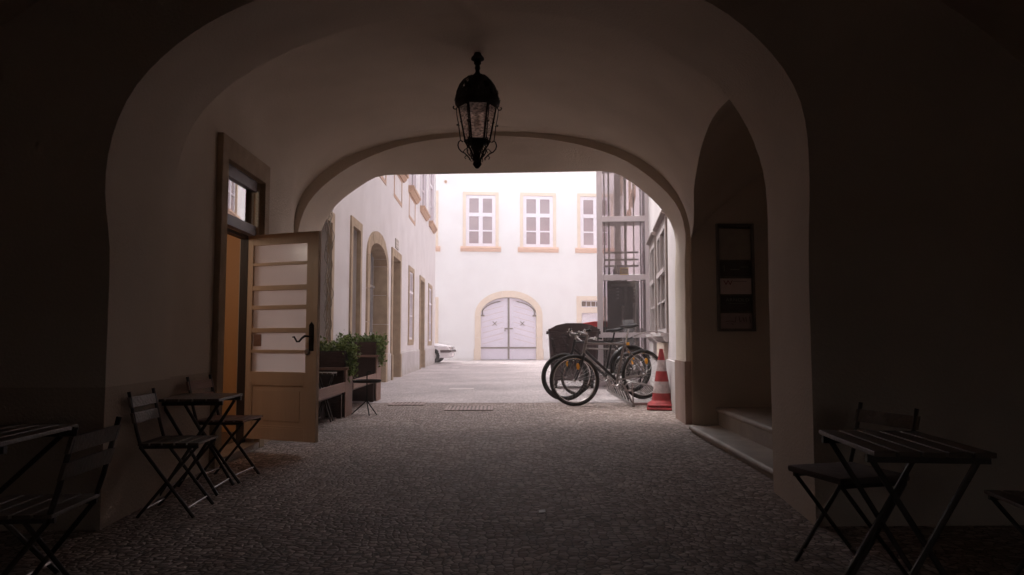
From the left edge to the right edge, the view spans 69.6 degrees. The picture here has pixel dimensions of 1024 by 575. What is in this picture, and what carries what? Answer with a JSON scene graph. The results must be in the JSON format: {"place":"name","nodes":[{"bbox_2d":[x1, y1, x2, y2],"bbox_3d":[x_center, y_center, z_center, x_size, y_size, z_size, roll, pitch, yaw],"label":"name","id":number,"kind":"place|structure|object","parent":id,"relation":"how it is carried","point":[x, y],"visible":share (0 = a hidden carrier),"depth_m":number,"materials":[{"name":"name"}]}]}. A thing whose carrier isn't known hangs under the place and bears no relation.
{"place":"outdoors","nodes":[
{"label":"outdoors","id":0,"kind":"place"},
{"bbox_2d":[352,360,651,402],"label":"courtyard paving","id":1,"kind":"structure","parent":0,"point":[512,381],"depth_m":16.01,"materials":[{"name":"grey stone"}]},
{"bbox_2d":[336,331,388,400],"bbox_3d":[-2.521,1.269,12.170,1.051,1.181,0.581,0,-4,-1],"label":"plant box","id":2,"kind":"object","parent":1,"relation":"on","point":[371,356],"visible":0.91,"depth_m":12.01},
{"bbox_2d":[434,343,455,362],"bbox_3d":[-4.505,2.545,31.689,4.035,1.386,1.664,0,-4,3],"label":"parked car","id":3,"kind":"object","parent":1,"relation":"on","point":[445,351],"visible":0.29,"depth_m":30.81,"materials":[{"name":"silver metal"}]},
{"bbox_2d":[449,367,473,389],"bbox_3d":[-1.478,2.465,20.803,0.516,0.006,12.348,0,-4,-4],"label":"paving patch","id":4,"kind":"object","parent":1,"relation":"on","point":[460,388],"visible":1,"depth_m":14.97,"materials":[{"name":"grey stone"}]},
{"bbox_2d":[435,171,622,359],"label":"house","id":5,"kind":"structure","parent":1,"relation":"on","point":[515,266],"depth_m":36.23,"materials":[{"name":"paint"}]},
{"bbox_2d":[435,297,438,342],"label":"window","id":6,"kind":"structure","parent":5,"relation":"in","point":[436,298],"depth_m":35.61,"materials":[{"name":"white paint"}]},
{"bbox_2d":[436,191,439,250],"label":"window","id":7,"kind":"structure","parent":5,"relation":"in","point":[437,247],"depth_m":35.95,"materials":[{"name":"white paint"}]},
{"bbox_2d":[460,192,500,251],"bbox_3d":[-1.532,-3.230,36.158,1.981,2.949,0.220,0,-4,-6],"label":"window","id":8,"kind":"structure","parent":5,"relation":"in","point":[480,209],"depth_m":36.21,"materials":[{"name":"white paint"}]},
{"bbox_2d":[518,192,558,252],"bbox_3d":[1.293,-3.215,36.438,2.018,2.969,0.220,0,-4,-6],"label":"window","id":9,"kind":"structure","parent":5,"relation":"in","point":[537,210],"depth_m":36.49,"materials":[{"name":"white paint"}]},
{"bbox_2d":[576,296,606,306],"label":"transom window","id":10,"kind":"structure","parent":5,"relation":"in","point":[581,301],"depth_m":36.45,"materials":[{"name":"white paint"}]},
{"bbox_2d":[577,307,606,322],"bbox_3d":[3.922,2.271,36.399,1.500,2.593,0.170,0,-4,-6],"label":"side door","id":11,"kind":"structure","parent":5,"relation":"in","point":[584,314],"depth_m":36.42,"materials":[{"name":"white paint"}]},
{"bbox_2d":[575,193,614,252],"bbox_3d":[4.162,-3.200,36.723,2.056,2.989,0.220,0,-4,-6],"label":"window","id":12,"kind":"structure","parent":5,"relation":"in","point":[586,202],"depth_m":36.75,"materials":[{"name":"white paint"}]},
{"bbox_2d":[546,323,600,387],"bbox_3d":[1.281,1.419,15.430,1.130,1.330,1.082,0,-4,2],"label":"rubbish container","id":13,"kind":"object","parent":1,"relation":"on","point":[559,330],"visible":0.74,"depth_m":15.02,"materials":[{"name":"plastic"}]},
{"bbox_2d":[584,321,607,366],"bbox_3d":[2.008,1.507,17.244,1.130,1.410,1.082,0,-4,-3],"label":"rubbish container","id":14,"kind":"object","parent":1,"relation":"on","point":[594,323],"visible":0.07,"depth_m":16.84,"materials":[{"name":"plastic"}]},
{"bbox_2d":[541,327,651,400],"bbox_3d":[1.426,1.202,12.145,1.921,1.178,0.677,-4,-2,-19],"label":"bicycle","id":15,"kind":"object","parent":1,"relation":"on","point":[616,354],"visible":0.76,"depth_m":12.09,"materials":[{"name":"metal"}]},
{"bbox_2d":[561,335,646,393],"bbox_3d":[1.675,1.387,13.512,1.752,1.082,0.618,-2,-3,-18],"label":"bicycle","id":16,"kind":"object","parent":1,"relation":"on","point":[640,359],"visible":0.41,"depth_m":13.47,"materials":[{"name":"metal"}]},
{"bbox_2d":[596,171,649,386],"bbox_3d":[2.481,-2.041,16.534,1.159,8.400,1.370,-1,-4,7],"label":"glass lift","id":17,"kind":"object","parent":1,"relation":"on","point":[622,302],"visible":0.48,"depth_m":16.26,"materials":[{"name":"grey paint"}]},
{"bbox_2d":[604,375,653,406],"bbox_3d":[2.015,1.706,12.605,0.711,0.371,3.356,0,-4,1],"label":"bicycle rack","id":18,"kind":"object","parent":1,"relation":"on","point":[645,389],"visible":0.59,"depth_m":11.86,"materials":[{"name":"metal"}]},
{"bbox_2d":[0,402,1023,574],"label":"ground","id":19,"kind":"structure","parent":0,"point":[622,488],"depth_m":4.22,"materials":[{"name":"grey gravel"}]},
{"bbox_2d":[0,424,77,574],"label":"folding table","id":20,"kind":"object","parent":19,"relation":"on","point":[11,434],"visible":0.94,"depth_m":3.14,"materials":[{"name":"brown wood"}]},
{"bbox_2d":[0,416,121,574],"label":"folding chair","id":21,"kind":"object","parent":19,"relation":"on","point":[26,511],"visible":1,"depth_m":2.62,"materials":[{"name":"metal"}]},
{"bbox_2d":[127,388,217,517],"bbox_3d":[-1.989,0.957,4.330,0.402,0.711,0.370,0,-4,-4],"label":"folding chair","id":22,"kind":"object","parent":19,"relation":"on","point":[172,443],"visible":1,"depth_m":4.24,"materials":[{"name":"metal"}]},
{"bbox_2d":[159,393,242,495],"bbox_3d":[-2.077,1.035,4.888,0.420,0.626,0.520,0,-4,-4],"label":"folding table","id":23,"kind":"object","parent":19,"relation":"on","point":[185,400],"visible":0.94,"depth_m":4.73,"materials":[{"name":"brown wood"}]},
{"bbox_2d":[186,374,262,483],"bbox_3d":[-2.084,1.013,5.351,0.421,0.743,0.386,0,-4,3],"label":"folding chair","id":24,"kind":"object","parent":19,"relation":"on","point":[239,420],"visible":0.89,"depth_m":5.29,"materials":[{"name":"metal"}]},
{"bbox_2d":[318,372,336,421],"bbox_3d":[-2.287,1.336,9.003,0.240,0.599,0.300,0,-4,-1],"label":"folding table","id":25,"kind":"object","parent":19,"relation":"on","point":[331,374],"visible":0.72,"depth_m":8.96,"materials":[{"name":"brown wood"}]},
{"bbox_2d":[318,382,344,419],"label":"bench","id":26,"kind":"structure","parent":19,"relation":"on","point":[332,391],"depth_m":9.10,"materials":[{"name":"brown wood"}]},
{"bbox_2d":[319,335,361,417],"bbox_3d":[-2.485,1.159,9.727,0.998,1.058,0.577,0,-4,-1],"label":"plant box","id":27,"kind":"object","parent":19,"relation":"on","point":[339,357],"visible":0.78,"depth_m":9.56,"materials":[{"name":"plant"}]},
{"bbox_2d":[352,373,375,401],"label":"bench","id":28,"kind":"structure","parent":19,"relation":"on","point":[371,388],"depth_m":11.52,"materials":[{"name":"brown wood"}]},
{"bbox_2d":[352,371,380,415],"bbox_3d":[-1.947,1.409,9.887,0.392,0.576,0.392,0,-4,-1],"label":"tripod table","id":29,"kind":"object","parent":19,"relation":"on","point":[366,380],"visible":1,"depth_m":9.84,"materials":[{"name":"metal"}]},
{"bbox_2d":[320,174,437,381],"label":"townhouse","id":30,"kind":"structure","parent":19,"relation":"on","point":[380,283],"depth_m":17.57,"materials":[{"name":"paint"}]},
{"bbox_2d":[323,210,334,344],"bbox_3d":[-2.801,0.010,11.258,0.072,2.541,0.447,0,-4,-1],"label":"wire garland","id":31,"kind":"object","parent":30,"relation":"hanging from","point":[328,293],"visible":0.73,"depth_m":11.24},
{"bbox_2d":[326,211,334,343],"bbox_3d":[-2.840,-0.152,10.724,0.100,2.196,2.025,0,-4,-1],"label":"window","id":32,"kind":"structure","parent":30,"relation":"in","point":[332,234],"depth_m":11.60,"materials":[{"name":"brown wood"}]},
{"bbox_2d":[349,215,362,338],"bbox_3d":[-2.910,-0.152,13.629,0.080,2.207,1.065,0,-4,-1],"label":"window","id":33,"kind":"structure","parent":30,"relation":"in","point":[355,224],"depth_m":13.95,"materials":[{"name":"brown wood"}]},
{"bbox_2d":[390,247,401,379],"bbox_3d":[-3.180,0.697,19.060,0.455,3.292,1.809,0,-4,-1],"label":"door","id":34,"kind":"structure","parent":30,"relation":"in","point":[396,258],"depth_m":19.72,"materials":[{"name":"brown wood"}]},
{"bbox_2d":[395,238,398,249],"bbox_3d":[-3.000,-1.126,19.250,0.023,0.248,0.555,0,-4,-1],"label":"house plaque","id":35,"kind":"object","parent":30,"relation":"attached to","point":[396,244],"visible":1,"depth_m":19.12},
{"bbox_2d":[399,175,408,182],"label":"window","id":36,"kind":"structure","parent":30,"relation":"in","point":[404,178],"depth_m":20.16,"materials":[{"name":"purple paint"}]},
{"bbox_2d":[408,265,414,344],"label":"window","id":37,"kind":"structure","parent":30,"relation":"in","point":[411,272],"depth_m":22.48,"materials":[{"name":"grey glass"}]},
{"bbox_2d":[408,174,420,203],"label":"window","id":38,"kind":"structure","parent":30,"relation":"in","point":[412,187],"depth_m":22.83,"materials":[{"name":"purple paint"}]},
{"bbox_2d":[419,275,424,368],"bbox_3d":[-3.306,1.219,25.652,0.435,3.179,1.651,0,-4,-1],"label":"door","id":39,"kind":"structure","parent":30,"relation":"in","point":[421,280],"depth_m":26.27,"materials":[{"name":"brown wood"}]},
{"bbox_2d":[420,174,430,220],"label":"window","id":40,"kind":"structure","parent":30,"relation":"in","point":[423,177],"depth_m":26.29,"materials":[{"name":"purple paint"}]},
{"bbox_2d":[428,283,432,345],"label":"window","id":41,"kind":"structure","parent":30,"relation":"in","point":[430,288],"depth_m":28.84,"materials":[{"name":"white paint"}]},
{"bbox_2d":[429,174,437,233],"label":"window","id":42,"kind":"structure","parent":30,"relation":"in","point":[432,225],"depth_m":29.88,"materials":[{"name":"purple paint"}]},
{"bbox_2d":[388,402,425,404],"bbox_3d":[-1.620,1.801,11.425,0.540,0.009,0.485,0,-4,-1],"label":"drain grate","id":43,"kind":"object","parent":19,"relation":"on","point":[407,403],"visible":1,"depth_m":11.43,"materials":[{"name":"grey metal"}]},
{"bbox_2d":[444,406,492,410],"bbox_3d":[-0.618,1.750,10.702,0.685,0.009,0.651,0,-4,-1],"label":"drain grate","id":44,"kind":"object","parent":19,"relation":"on","point":[465,408],"visible":1,"depth_m":10.60,"materials":[{"name":"grey metal"}]},
{"bbox_2d":[0,0,1023,530],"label":"gateway building","id":45,"kind":"structure","parent":19,"relation":"on","point":[858,164],"depth_m":4.17,"materials":[{"name":"paint"}]},
{"bbox_2d":[227,164,256,235],"bbox_3d":[-2.419,-0.768,6.466,0.065,0.513,0.905,0,-4,-1],"label":"transom window","id":46,"kind":"structure","parent":45,"relation":"in","point":[242,188],"depth_m":6.54,"materials":[{"name":"glass"}]},
{"bbox_2d":[244,231,321,442],"bbox_3d":[-2.113,0.437,6.679,0.824,1.876,0.105,-2,-4,22],"label":"open door","id":47,"kind":"structure","parent":45,"relation":"attached to","point":[282,338],"depth_m":6.69,"materials":[{"name":"brown wood"}]},
{"bbox_2d":[453,52,501,168],"bbox_3d":[-0.304,-1.572,6.472,0.432,1.073,0.407,0,-4,-1],"label":"hanging lantern","id":48,"kind":"object","parent":45,"relation":"hanging from","point":[478,86],"visible":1,"depth_m":6.38,"materials":[{"name":"metal"}]},
{"bbox_2d":[715,223,755,330],"bbox_3d":[2.443,-0.112,8.056,0.413,1.179,0.042,0,-4,-1],"label":"signboard","id":49,"kind":"object","parent":45,"relation":"attached to","point":[735,281],"visible":1,"depth_m":8.05},
{"bbox_2d":[549,324,663,405],"bbox_3d":[1.502,1.169,11.324,1.997,1.184,0.663,-2,-3,-22],"label":"bicycle","id":50,"kind":"object","parent":19,"relation":"on","point":[582,358],"visible":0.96,"depth_m":11.21,"materials":[{"name":"metal"}]},
{"bbox_2d":[620,176,675,413],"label":"townhouse","id":51,"kind":"structure","parent":19,"relation":"on","point":[661,243],"depth_m":12.84,"materials":[{"name":"paint"}]},
{"bbox_2d":[626,180,630,215],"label":"window","id":52,"kind":"structure","parent":51,"relation":"in","point":[629,183],"depth_m":26.79,"materials":[{"name":"white paint"}]},
{"bbox_2d":[629,185,635,207],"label":"window","id":53,"kind":"structure","parent":51,"relation":"in","point":[631,195],"depth_m":22.19,"materials":[{"name":"white paint"}]},
{"bbox_2d":[646,231,656,354],"bbox_3d":[2.712,0.164,14.271,0.170,2.321,1.556,-1,-4,7],"label":"window","id":54,"kind":"structure","parent":51,"relation":"in","point":[651,242],"depth_m":14.19,"materials":[{"name":"grey paint"}]},
{"bbox_2d":[652,210,668,359],"bbox_3d":[2.442,0.015,12.100,0.170,2.312,1.982,-1,-4,7],"label":"window","id":55,"kind":"structure","parent":51,"relation":"in","point":[660,227],"depth_m":11.97,"materials":[{"name":"grey paint"}]},
{"bbox_2d":[647,349,671,410],"bbox_3d":[2.150,1.313,10.600,0.430,0.864,0.430,-1,-4,11],"label":"traffic cone","id":56,"kind":"object","parent":19,"relation":"on","point":[661,398],"visible":0.91,"depth_m":10.50,"materials":[{"name":"plastic"}]},
{"bbox_2d":[689,407,772,478],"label":"stone steps","id":57,"kind":"structure","parent":19,"relation":"on","point":[743,434],"depth_m":6.76,"materials":[{"name":"grey stone"}]},
{"bbox_2d":[788,402,920,574],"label":"folding chair","id":58,"kind":"object","parent":19,"relation":"on","point":[867,476],"visible":0.79,"depth_m":3.21,"materials":[{"name":"metal"}]},
{"bbox_2d":[819,430,996,574],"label":"folding table","id":59,"kind":"object","parent":19,"relation":"on","point":[910,448],"visible":1,"depth_m":2.56,"materials":[{"name":"brown wood"}]},
{"bbox_2d":[984,490,1023,574],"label":"folding chair","id":60,"kind":"object","parent":19,"relation":"on","point":[1014,498],"visible":1,"depth_m":2.83,"materials":[{"name":"metal"}]}
]}

